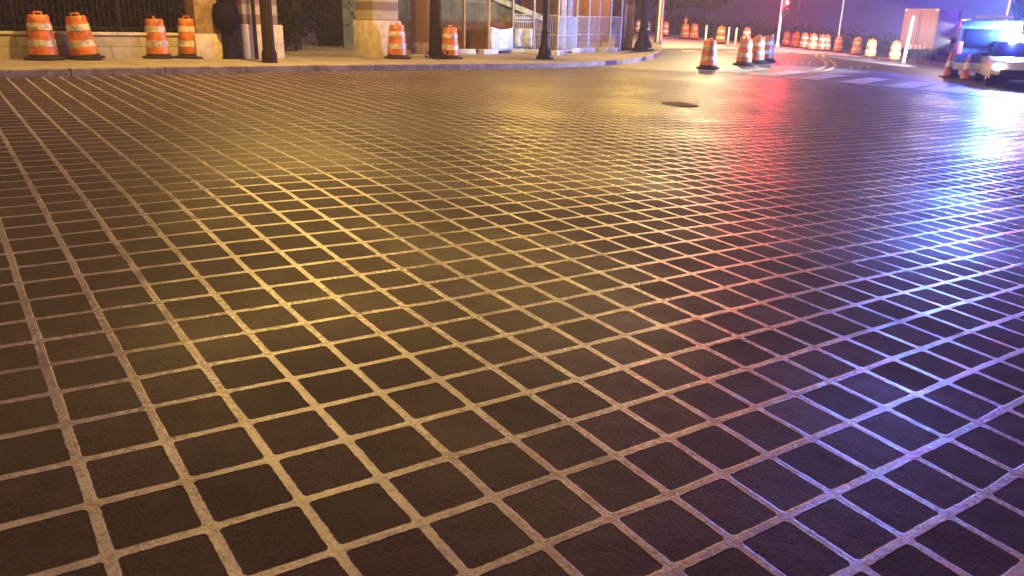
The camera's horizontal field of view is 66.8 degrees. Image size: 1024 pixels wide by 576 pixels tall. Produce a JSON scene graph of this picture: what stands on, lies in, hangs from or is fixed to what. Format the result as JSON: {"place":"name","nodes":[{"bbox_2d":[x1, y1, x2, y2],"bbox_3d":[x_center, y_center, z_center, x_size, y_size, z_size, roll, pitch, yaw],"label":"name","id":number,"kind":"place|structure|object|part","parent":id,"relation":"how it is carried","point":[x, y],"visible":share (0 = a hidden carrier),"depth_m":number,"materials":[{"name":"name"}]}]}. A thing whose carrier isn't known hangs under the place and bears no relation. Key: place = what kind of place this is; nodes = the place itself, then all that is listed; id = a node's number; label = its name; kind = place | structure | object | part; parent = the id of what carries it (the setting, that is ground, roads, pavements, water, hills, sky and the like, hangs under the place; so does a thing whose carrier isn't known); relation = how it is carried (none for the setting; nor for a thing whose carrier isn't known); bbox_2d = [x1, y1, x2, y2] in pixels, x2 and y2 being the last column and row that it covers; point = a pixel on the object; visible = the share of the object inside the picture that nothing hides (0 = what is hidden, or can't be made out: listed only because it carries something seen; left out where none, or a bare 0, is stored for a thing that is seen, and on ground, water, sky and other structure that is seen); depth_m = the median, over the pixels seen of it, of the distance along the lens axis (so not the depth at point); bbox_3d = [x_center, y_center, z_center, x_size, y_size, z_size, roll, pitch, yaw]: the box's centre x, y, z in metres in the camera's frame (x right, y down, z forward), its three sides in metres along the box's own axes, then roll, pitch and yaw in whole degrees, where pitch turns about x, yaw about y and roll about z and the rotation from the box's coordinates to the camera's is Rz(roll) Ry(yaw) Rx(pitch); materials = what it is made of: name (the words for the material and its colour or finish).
{"place":"outdoors","nodes":[
{"label":"outdoors","id":0,"kind":"place"},
{"bbox_2d":[0,28,658,68],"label":"sidewalk","id":1,"kind":"structure","parent":0,"point":[308,53],"depth_m":23.84,"materials":[{"name":"concrete"}]},
{"bbox_2d":[23,11,65,60],"bbox_3d":[-10.937,-5.857,18.039,0.860,1.072,0.860,13,22,32],"label":"traffic barrel","id":2,"kind":"object","parent":1,"relation":"on","point":[42,44],"visible":1,"depth_m":17.86,"materials":[{"name":"orange plastic"}]},
{"bbox_2d":[65,12,105,60],"bbox_3d":[-10.284,-5.993,18.511,0.860,1.072,0.860,-14,23,-22],"label":"traffic barrel","id":3,"kind":"object","parent":1,"relation":"on","point":[82,44],"visible":0.97,"depth_m":18.34,"materials":[{"name":"orange plastic"}]},
{"bbox_2d":[37,0,162,31],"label":"bush","id":4,"kind":"object","parent":1,"relation":"on","point":[102,24],"visible":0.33,"depth_m":21.33,"materials":[{"name":"green plant"}]},
{"bbox_2d":[0,31,237,58],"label":"stone wall","id":5,"kind":"structure","parent":1,"relation":"on","point":[13,44],"depth_m":19.30,"materials":[{"name":"beige stone"}]},
{"bbox_2d":[0,0,184,32],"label":"iron fence","id":6,"kind":"object","parent":5,"relation":"on","point":[15,27],"visible":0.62,"depth_m":19.26,"materials":[{"name":"black metal"}]},
{"bbox_2d":[55,0,220,32],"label":"brown building","id":7,"kind":"structure","parent":1,"relation":"on","point":[130,11],"depth_m":26.38,"materials":[{"name":"brick"}]},
{"bbox_2d":[142,16,174,58],"bbox_3d":[-9.214,-6.490,20.107,0.834,1.040,0.834,-6,20,-21],"label":"traffic barrel","id":8,"kind":"object","parent":1,"relation":"on","point":[157,46],"visible":0.98,"depth_m":19.92,"materials":[{"name":"orange plastic"}]},
{"bbox_2d":[97,0,223,32],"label":"bush","id":9,"kind":"object","parent":1,"relation":"on","point":[171,12],"visible":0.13,"depth_m":22.57,"materials":[{"name":"green plant"}]},
{"bbox_2d":[151,0,220,32],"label":"bush","id":10,"kind":"object","parent":1,"relation":"on","point":[172,10],"visible":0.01,"depth_m":23.91,"materials":[{"name":"green plant"}]},
{"bbox_2d":[175,16,203,58],"bbox_3d":[-8.574,-6.655,20.607,0.860,1.072,0.860,-3,19,-12],"label":"traffic barrel","id":11,"kind":"object","parent":1,"relation":"on","point":[186,32],"visible":0.83,"depth_m":20.39,"materials":[{"name":"orange plastic"}]},
{"bbox_2d":[183,0,222,58],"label":"stone pier","id":12,"kind":"structure","parent":1,"relation":"on","point":[207,37],"depth_m":20.53,"materials":[{"name":"beige stone"}]},
{"bbox_2d":[212,2,238,58],"bbox_3d":[-7.638,-6.901,20.847,0.660,1.450,0.660,1,18,0],"label":"round headed post","id":13,"kind":"object","parent":1,"relation":"on","point":[226,18],"visible":1,"depth_m":20.58,"materials":[{"name":"purple paint"}]},
{"bbox_2d":[224,0,284,57],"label":"gate pier","id":14,"kind":"structure","parent":1,"relation":"on","point":[245,41],"depth_m":21.53,"materials":[{"name":"stone"}]},
{"bbox_2d":[250,0,258,58],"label":"sign post","id":15,"kind":"object","parent":1,"relation":"on","point":[254,27],"visible":1,"depth_m":21.13,"materials":[{"name":"metal"}]},
{"bbox_2d":[259,0,277,62],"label":"street lamp","id":16,"kind":"object","parent":1,"relation":"on","point":[268,53],"visible":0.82,"depth_m":19.62,"materials":[{"name":"metal"}]},
{"bbox_2d":[276,0,308,50],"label":"bush","id":17,"kind":"object","parent":1,"relation":"on","point":[286,13],"visible":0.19,"depth_m":25.86,"materials":[{"name":"green plant"}]},
{"bbox_2d":[292,0,301,50],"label":"gate leaf","id":18,"kind":"object","parent":1,"relation":"on","point":[297,45],"visible":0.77,"depth_m":25.90,"materials":[{"name":"black paint"}]},
{"bbox_2d":[291,0,354,45],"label":"bush","id":19,"kind":"object","parent":1,"relation":"on","point":[311,5],"visible":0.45,"depth_m":30.33,"materials":[{"name":"green plant"}]},
{"bbox_2d":[353,0,400,57],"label":"gate pier","id":20,"kind":"structure","parent":1,"relation":"on","point":[374,20],"depth_m":24.70,"materials":[{"name":"stone"}]},
{"bbox_2d":[383,22,410,58],"bbox_3d":[-3.635,-7.810,24.534,0.877,1.094,0.877,1,19,-2],"label":"traffic barrel","id":21,"kind":"object","parent":1,"relation":"on","point":[397,49],"visible":1,"depth_m":24.34,"materials":[{"name":"orange plastic"}]},
{"bbox_2d":[410,0,429,53],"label":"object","id":22,"kind":"object","parent":1,"relation":"on","point":[419,14],"visible":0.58,"depth_m":27.99,"materials":[{"name":"brown wood"}]},
{"bbox_2d":[429,0,441,57],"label":"tree","id":23,"kind":"object","parent":1,"relation":"on","point":[435,33],"visible":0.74,"depth_m":26.04,"materials":[{"name":"brown plant"}]},
{"bbox_2d":[333,0,542,21],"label":"brown building","id":24,"kind":"structure","parent":1,"relation":"on","point":[528,4],"depth_m":57.42,"materials":[{"name":"brick"}]},
{"bbox_2d":[510,0,522,6],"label":"window frame","id":25,"kind":"structure","parent":24,"relation":"in","point":[519,2],"depth_m":56.36,"materials":[{"name":"grey stone"}]},
{"bbox_2d":[341,0,541,52],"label":"ramp wall","id":26,"kind":"structure","parent":1,"relation":"on","point":[476,20],"depth_m":31.20,"materials":[{"name":"grey concrete"}]},
{"bbox_2d":[316,0,342,45],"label":"gate leaf","id":27,"kind":"object","parent":26,"relation":"attached to","point":[337,41],"visible":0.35,"depth_m":30.33,"materials":[{"name":"black paint"}]},
{"bbox_2d":[441,25,462,58],"bbox_3d":[-2.086,-8.281,26.166,0.860,1.072,0.860,10,21,26],"label":"traffic barrel","id":28,"kind":"object","parent":1,"relation":"on","point":[450,45],"visible":0.87,"depth_m":25.96,"materials":[{"name":"orange plastic"}]},
{"bbox_2d":[459,0,475,53],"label":"fence panel","id":29,"kind":"object","parent":1,"relation":"on","point":[467,51],"visible":0.65,"depth_m":29.59,"materials":[{"name":"paint"}]},
{"bbox_2d":[478,0,512,53],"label":"fence panel","id":30,"kind":"object","parent":1,"relation":"on","point":[501,39],"visible":0.98,"depth_m":30.76,"materials":[{"name":"paint"}]},
{"bbox_2d":[501,0,533,53],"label":"fence panel","id":31,"kind":"object","parent":1,"relation":"on","point":[522,37],"visible":0.92,"depth_m":31.62,"materials":[{"name":"paint"}]},
{"bbox_2d":[514,16,532,22],"bbox_3d":[0.509,-10.479,32.075,0.890,1.500,0.100,-5,20,-19],"label":"slatted barrier","id":32,"kind":"object","parent":1,"relation":"on","point":[515,18],"visible":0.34,"depth_m":31.82,"materials":[{"name":"metal"}]},
{"bbox_2d":[524,0,557,53],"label":"fence panel","id":33,"kind":"object","parent":1,"relation":"on","point":[531,51],"visible":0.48,"depth_m":31.59,"materials":[{"name":"paint"}]},
{"bbox_2d":[536,0,552,59],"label":"ornamental lamp post","id":34,"kind":"object","parent":1,"relation":"on","point":[544,52],"visible":0.98,"depth_m":28.17,"materials":[{"name":"black metal"}]},
{"bbox_2d":[542,0,560,49],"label":"brown booth","id":35,"kind":"object","parent":1,"relation":"on","point":[553,10],"visible":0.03,"depth_m":34.16,"materials":[{"name":"brown wood"}]},
{"bbox_2d":[551,0,576,55],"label":"fence panel","id":36,"kind":"object","parent":1,"relation":"on","point":[570,39],"visible":0.94,"depth_m":32.64,"materials":[{"name":"paint"}]},
{"bbox_2d":[560,0,567,54],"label":"steel column","id":37,"kind":"structure","parent":1,"relation":"on","point":[563,6],"depth_m":31.88,"materials":[{"name":"white metal"}]},
{"bbox_2d":[566,0,572,47],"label":"steel column","id":38,"kind":"structure","parent":1,"relation":"on","point":[569,11],"depth_m":33.55,"materials":[{"name":"white metal"}]},
{"bbox_2d":[568,0,588,52],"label":"fence panel","id":39,"kind":"object","parent":1,"relation":"on","point":[582,36],"visible":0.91,"depth_m":34.20,"materials":[{"name":"paint"}]},
{"bbox_2d":[583,0,598,51],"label":"fence panel","id":40,"kind":"object","parent":1,"relation":"on","point":[593,34],"visible":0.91,"depth_m":34.84,"materials":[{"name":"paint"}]},
{"bbox_2d":[594,0,609,51],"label":"fence panel","id":41,"kind":"object","parent":1,"relation":"on","point":[598,47],"visible":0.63,"depth_m":35.28,"materials":[{"name":"paint"}]},
{"bbox_2d":[600,0,623,51],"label":"fence panel","id":42,"kind":"object","parent":1,"relation":"on","point":[610,49],"visible":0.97,"depth_m":35.34,"materials":[{"name":"paint"}]},
{"bbox_2d":[631,0,653,50],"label":"ornamental lamp post","id":43,"kind":"object","parent":1,"relation":"on","point":[642,42],"visible":0.99,"depth_m":35.95,"materials":[{"name":"black metal"}]},
{"bbox_2d":[0,66,1023,575],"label":"brick paving","id":44,"kind":"structure","parent":0,"point":[586,320],"depth_m":4.15,"materials":[{"name":"brown brick"}]},
{"bbox_2d":[661,102,697,105],"bbox_3d":[3.553,-3.984,16.803,0.960,0.017,0.960,1,18,0],"label":"utility cover","id":45,"kind":"object","parent":44,"relation":"on","point":[678,104],"visible":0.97,"depth_m":16.69,"materials":[{"name":"metal"}]},
{"bbox_2d":[703,68,1023,100],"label":"crosswalk markings","id":46,"kind":"object","parent":44,"relation":"on","point":[962,90],"visible":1,"depth_m":25.15,"materials":[{"name":"paint"}]},
{"bbox_2d":[1,18,1023,99],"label":"ground","id":47,"kind":"structure","parent":0,"point":[678,59],"depth_m":30.35,"materials":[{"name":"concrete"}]},
{"bbox_2d":[0,0,104,31],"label":"bush","id":48,"kind":"object","parent":47,"relation":"on","point":[44,10],"visible":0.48,"depth_m":20.08,"materials":[{"name":"green plant"}]},
{"bbox_2d":[0,32,661,77],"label":"kerb","id":49,"kind":"structure","parent":47,"relation":"on","point":[58,72],"depth_m":17.99,"materials":[{"name":"concrete"}]},
{"bbox_2d":[572,0,610,46],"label":"orange hoarding","id":50,"kind":"object","parent":47,"relation":"on","point":[583,7],"visible":0.4,"depth_m":38.46,"materials":[{"name":"orange wood"}]},
{"bbox_2d":[696,38,719,68],"bbox_3d":[7.253,-8.630,28.578,0.860,1.072,0.860,-2,19,-9],"label":"traffic barrel","id":51,"kind":"object","parent":47,"relation":"on","point":[708,56],"visible":1,"depth_m":28.39,"materials":[{"name":"orange plastic"}]},
{"bbox_2d":[733,36,754,64],"bbox_3d":[9.197,-9.367,30.666,0.860,1.072,0.860,2,19,3],"label":"traffic barrel","id":52,"kind":"object","parent":47,"relation":"on","point":[744,54],"visible":1,"depth_m":30.47,"materials":[{"name":"orange plastic"}]},
{"bbox_2d":[752,35,766,62],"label":"traffic barrel","id":53,"kind":"object","parent":47,"relation":"on","point":[758,49],"visible":0.85,"depth_m":31.66,"materials":[{"name":"orange plastic"}]},
{"bbox_2d":[764,35,775,60],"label":"traffic barrel","id":54,"kind":"object","parent":47,"relation":"on","point":[769,48],"visible":0.69,"depth_m":32.67,"materials":[{"name":"orange plastic"}]},
{"bbox_2d":[609,8,949,55],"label":"hedge","id":55,"kind":"object","parent":47,"relation":"on","point":[847,44],"visible":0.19,"depth_m":105.04,"materials":[{"name":"green plant"}]},
{"bbox_2d":[774,54,836,71],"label":"double yellow lines","id":56,"kind":"object","parent":47,"relation":"on","point":[826,63],"visible":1,"depth_m":31.89,"materials":[{"name":"paint"}]},
{"bbox_2d":[780,61,869,68],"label":"lane markings","id":57,"kind":"object","parent":47,"relation":"on","point":[851,66],"visible":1,"depth_m":32.50,"materials":[{"name":"paint"}]},
{"bbox_2d":[886,41,901,60],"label":"traffic barrel","id":58,"kind":"object","parent":47,"relation":"on","point":[895,52],"visible":0.99,"depth_m":42.74,"materials":[{"name":"orange plastic"}]},
{"bbox_2d":[899,16,914,63],"bbox_3d":[19.918,-12.489,39.180,0.400,2.307,0.400,1,18,0],"label":"roadside post","id":59,"kind":"object","parent":47,"relation":"on","point":[907,42],"visible":0.9,"depth_m":39.16,"materials":[{"name":"metal"}]},
{"bbox_2d":[906,44,925,62],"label":"barricade","id":60,"kind":"object","parent":47,"relation":"on","point":[922,47],"visible":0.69,"depth_m":43.16,"materials":[{"name":"black paint"}]},
{"bbox_2d":[939,52,954,76],"bbox_3d":[16.436,-8.406,29.217,0.420,0.910,0.420,1,18,0],"label":"traffic cone","id":61,"kind":"object","parent":47,"relation":"on","point":[947,72],"visible":1,"depth_m":29.17,"materials":[{"name":"orange plastic"}]},
{"bbox_2d":[956,54,972,79],"bbox_3d":[16.587,-8.069,28.335,0.420,0.910,0.420,1,18,0],"label":"traffic cone","id":62,"kind":"object","parent":47,"relation":"on","point":[965,74],"visible":1,"depth_m":28.29,"materials":[{"name":"orange plastic"}]},
{"bbox_2d":[950,15,1022,80],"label":"van","id":63,"kind":"object","parent":47,"relation":"on","point":[974,39],"visible":0.53,"depth_m":28.34,"materials":[{"name":"paint"}]},
{"bbox_3d":[17.257,-9.038,28.115,1.500,0.619,0.120,10,21,26],"label":"rear window","id":64,"kind":"part","parent":63,"relation":"part of","materials":[{"name":"blue glass"}]},
{"bbox_2d":[974,36,1023,85],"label":"patrol car","id":65,"kind":"object","parent":47,"relation":"on","point":[1002,57],"visible":0.91,"depth_m":26.30,"materials":[{"name":"white paint"}]},
{"bbox_2d":[1005,0,1012,19],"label":"street lamp","id":66,"kind":"object","parent":47,"relation":"on","point":[1009,8],"depth_m":39.78,"materials":[{"name":"metal"}]},
{"bbox_2d":[1011,0,1023,33],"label":"tree","id":67,"kind":"object","parent":47,"relation":"on","point":[1017,10],"visible":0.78,"depth_m":98.77,"materials":[{"name":"green plant"}]},
{"bbox_2d":[2,0,1023,46],"label":"sky","id":68,"kind":"structure","parent":0,"point":[876,16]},
{"bbox_2d":[615,0,634,50],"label":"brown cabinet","id":69,"kind":"object","parent":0,"point":[627,24],"visible":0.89,"depth_m":36.48,"materials":[{"name":"metal"}]},
{"bbox_3d":[5.487,-12.313,36.537,0.600,1.900,0.020,-14,24,-38],"label":"door","id":70,"kind":"part","parent":69,"relation":"part of","materials":[{"name":"brown stone"}]},
{"bbox_2d":[633,31,949,64],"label":"road","id":71,"kind":"structure","parent":0,"point":[672,41],"depth_m":50.77,"materials":[{"name":"grey asphalt"}]},
{"bbox_2d":[634,20,640,32],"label":"traffic barrel","id":72,"kind":"object","parent":71,"relation":"on","point":[637,26],"visible":0.69,"depth_m":65.62,"materials":[{"name":"orange plastic"}]},
{"bbox_2d":[635,0,678,33],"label":"tree","id":73,"kind":"object","parent":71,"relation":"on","point":[669,8],"visible":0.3,"depth_m":93.21,"materials":[{"name":"green plant"}]},
{"bbox_2d":[653,0,663,44],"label":"street lamp","id":74,"kind":"object","parent":71,"relation":"on","point":[659,23],"visible":0.79,"depth_m":42.21,"materials":[{"name":"metal"}]},
{"bbox_2d":[662,21,669,35],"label":"traffic barrel","id":75,"kind":"object","parent":71,"relation":"on","point":[665,30],"visible":0.81,"depth_m":59.04,"materials":[{"name":"orange plastic"}]},
{"bbox_2d":[678,23,689,38],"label":"traffic barrel","id":76,"kind":"object","parent":71,"relation":"on","point":[684,34],"visible":0.94,"depth_m":52.95,"materials":[{"name":"orange plastic"}]},
{"bbox_2d":[688,23,699,39],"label":"traffic barrel","id":77,"kind":"object","parent":71,"relation":"on","point":[693,35],"visible":0.98,"depth_m":53.23,"materials":[{"name":"orange plastic"}]},
{"bbox_2d":[664,0,731,36],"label":"tree","id":78,"kind":"object","parent":71,"relation":"on","point":[703,6],"visible":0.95,"depth_m":86.52,"materials":[{"name":"green plant"}]},
{"bbox_2d":[716,26,726,43],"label":"traffic barrel","id":79,"kind":"object","parent":71,"relation":"on","point":[720,36],"visible":0.91,"depth_m":47.47,"materials":[{"name":"orange plastic"}]},
{"bbox_2d":[726,27,729,45],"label":"delineator post","id":80,"kind":"object","parent":71,"relation":"on","point":[728,36],"visible":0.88,"depth_m":44.75,"materials":[{"name":"white plastic"}]},
{"bbox_2d":[732,28,737,46],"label":"delineator post","id":81,"kind":"object","parent":71,"relation":"on","point":[735,38],"visible":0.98,"depth_m":44.71,"materials":[{"name":"white plastic"}]},
{"bbox_2d":[742,27,750,37],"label":"traffic barrel","id":82,"kind":"object","parent":71,"relation":"on","point":[747,31],"visible":0.58,"depth_m":53.64,"materials":[{"name":"orange plastic"}]},
{"bbox_2d":[682,50,837,53],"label":"crosswalk markings","id":83,"kind":"object","parent":71,"relation":"on","point":[775,52],"visible":0.65,"depth_m":40.69,"materials":[{"name":"paint"}]},
{"bbox_2d":[775,0,789,46],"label":"traffic signal","id":84,"kind":"object","parent":71,"relation":"on","point":[784,8],"visible":1,"depth_m":51.17,"materials":[{"name":"paint"}]},
{"bbox_2d":[780,31,790,46],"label":"traffic barrel","id":85,"kind":"object","parent":71,"relation":"on","point":[786,40],"visible":0.94,"depth_m":56.63,"materials":[{"name":"orange plastic"}]},
{"bbox_2d":[790,32,799,47],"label":"traffic barrel","id":86,"kind":"object","parent":71,"relation":"on","point":[795,41],"visible":0.96,"depth_m":54.56,"materials":[{"name":"orange plastic"}]},
{"bbox_2d":[796,0,800,25],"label":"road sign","id":87,"kind":"object","parent":71,"relation":"on","point":[798,5],"visible":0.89,"depth_m":157.72,"materials":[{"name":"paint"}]},
{"bbox_2d":[799,33,808,48],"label":"traffic barrel","id":88,"kind":"object","parent":71,"relation":"on","point":[804,42],"visible":0.88,"depth_m":54.19,"materials":[{"name":"orange plastic"}]},
{"bbox_2d":[805,33,818,50],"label":"traffic barrel","id":89,"kind":"object","parent":71,"relation":"on","point":[813,42],"visible":0.98,"depth_m":50.21,"materials":[{"name":"orange plastic"}]},
{"bbox_2d":[817,34,827,50],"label":"traffic barrel","id":90,"kind":"object","parent":71,"relation":"on","point":[822,44],"visible":0.92,"depth_m":51.74,"materials":[{"name":"orange plastic"}]},
{"bbox_2d":[826,35,831,50],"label":"traffic barrel","id":91,"kind":"object","parent":71,"relation":"on","point":[828,42],"visible":0.45,"depth_m":53.06,"materials":[{"name":"orange plastic"}]},
{"bbox_2d":[831,36,843,52],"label":"traffic barrel","id":92,"kind":"object","parent":71,"relation":"on","point":[838,46],"visible":0.98,"depth_m":52.74,"materials":[{"name":"orange plastic"}]},
{"bbox_2d":[837,0,844,36],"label":"street lamp","id":93,"kind":"object","parent":71,"relation":"on","point":[841,17],"visible":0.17,"depth_m":63.94,"materials":[{"name":"metal"}]},
{"bbox_2d":[848,37,862,55],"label":"traffic barrel","id":94,"kind":"object","parent":71,"relation":"on","point":[856,47],"visible":0.95,"depth_m":48.30,"materials":[{"name":"orange plastic"}]},
{"bbox_2d":[863,38,877,57],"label":"traffic barrel","id":95,"kind":"object","parent":71,"relation":"on","point":[870,51],"visible":1,"depth_m":44.80,"materials":[{"name":"orange plastic"}]},
{"bbox_2d":[900,9,961,59],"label":"box truck","id":96,"kind":"object","parent":71,"relation":"on","point":[934,31],"visible":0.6,"depth_m":57.13,"materials":[{"name":"white paint"}]},
{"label":"rear door","id":97,"kind":"part","parent":96,"relation":"part of","materials":[{"name":"silver metal"}]},
{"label":"rear door","id":98,"kind":"part","parent":96,"relation":"part of","materials":[{"name":"silver metal"}]}
]}

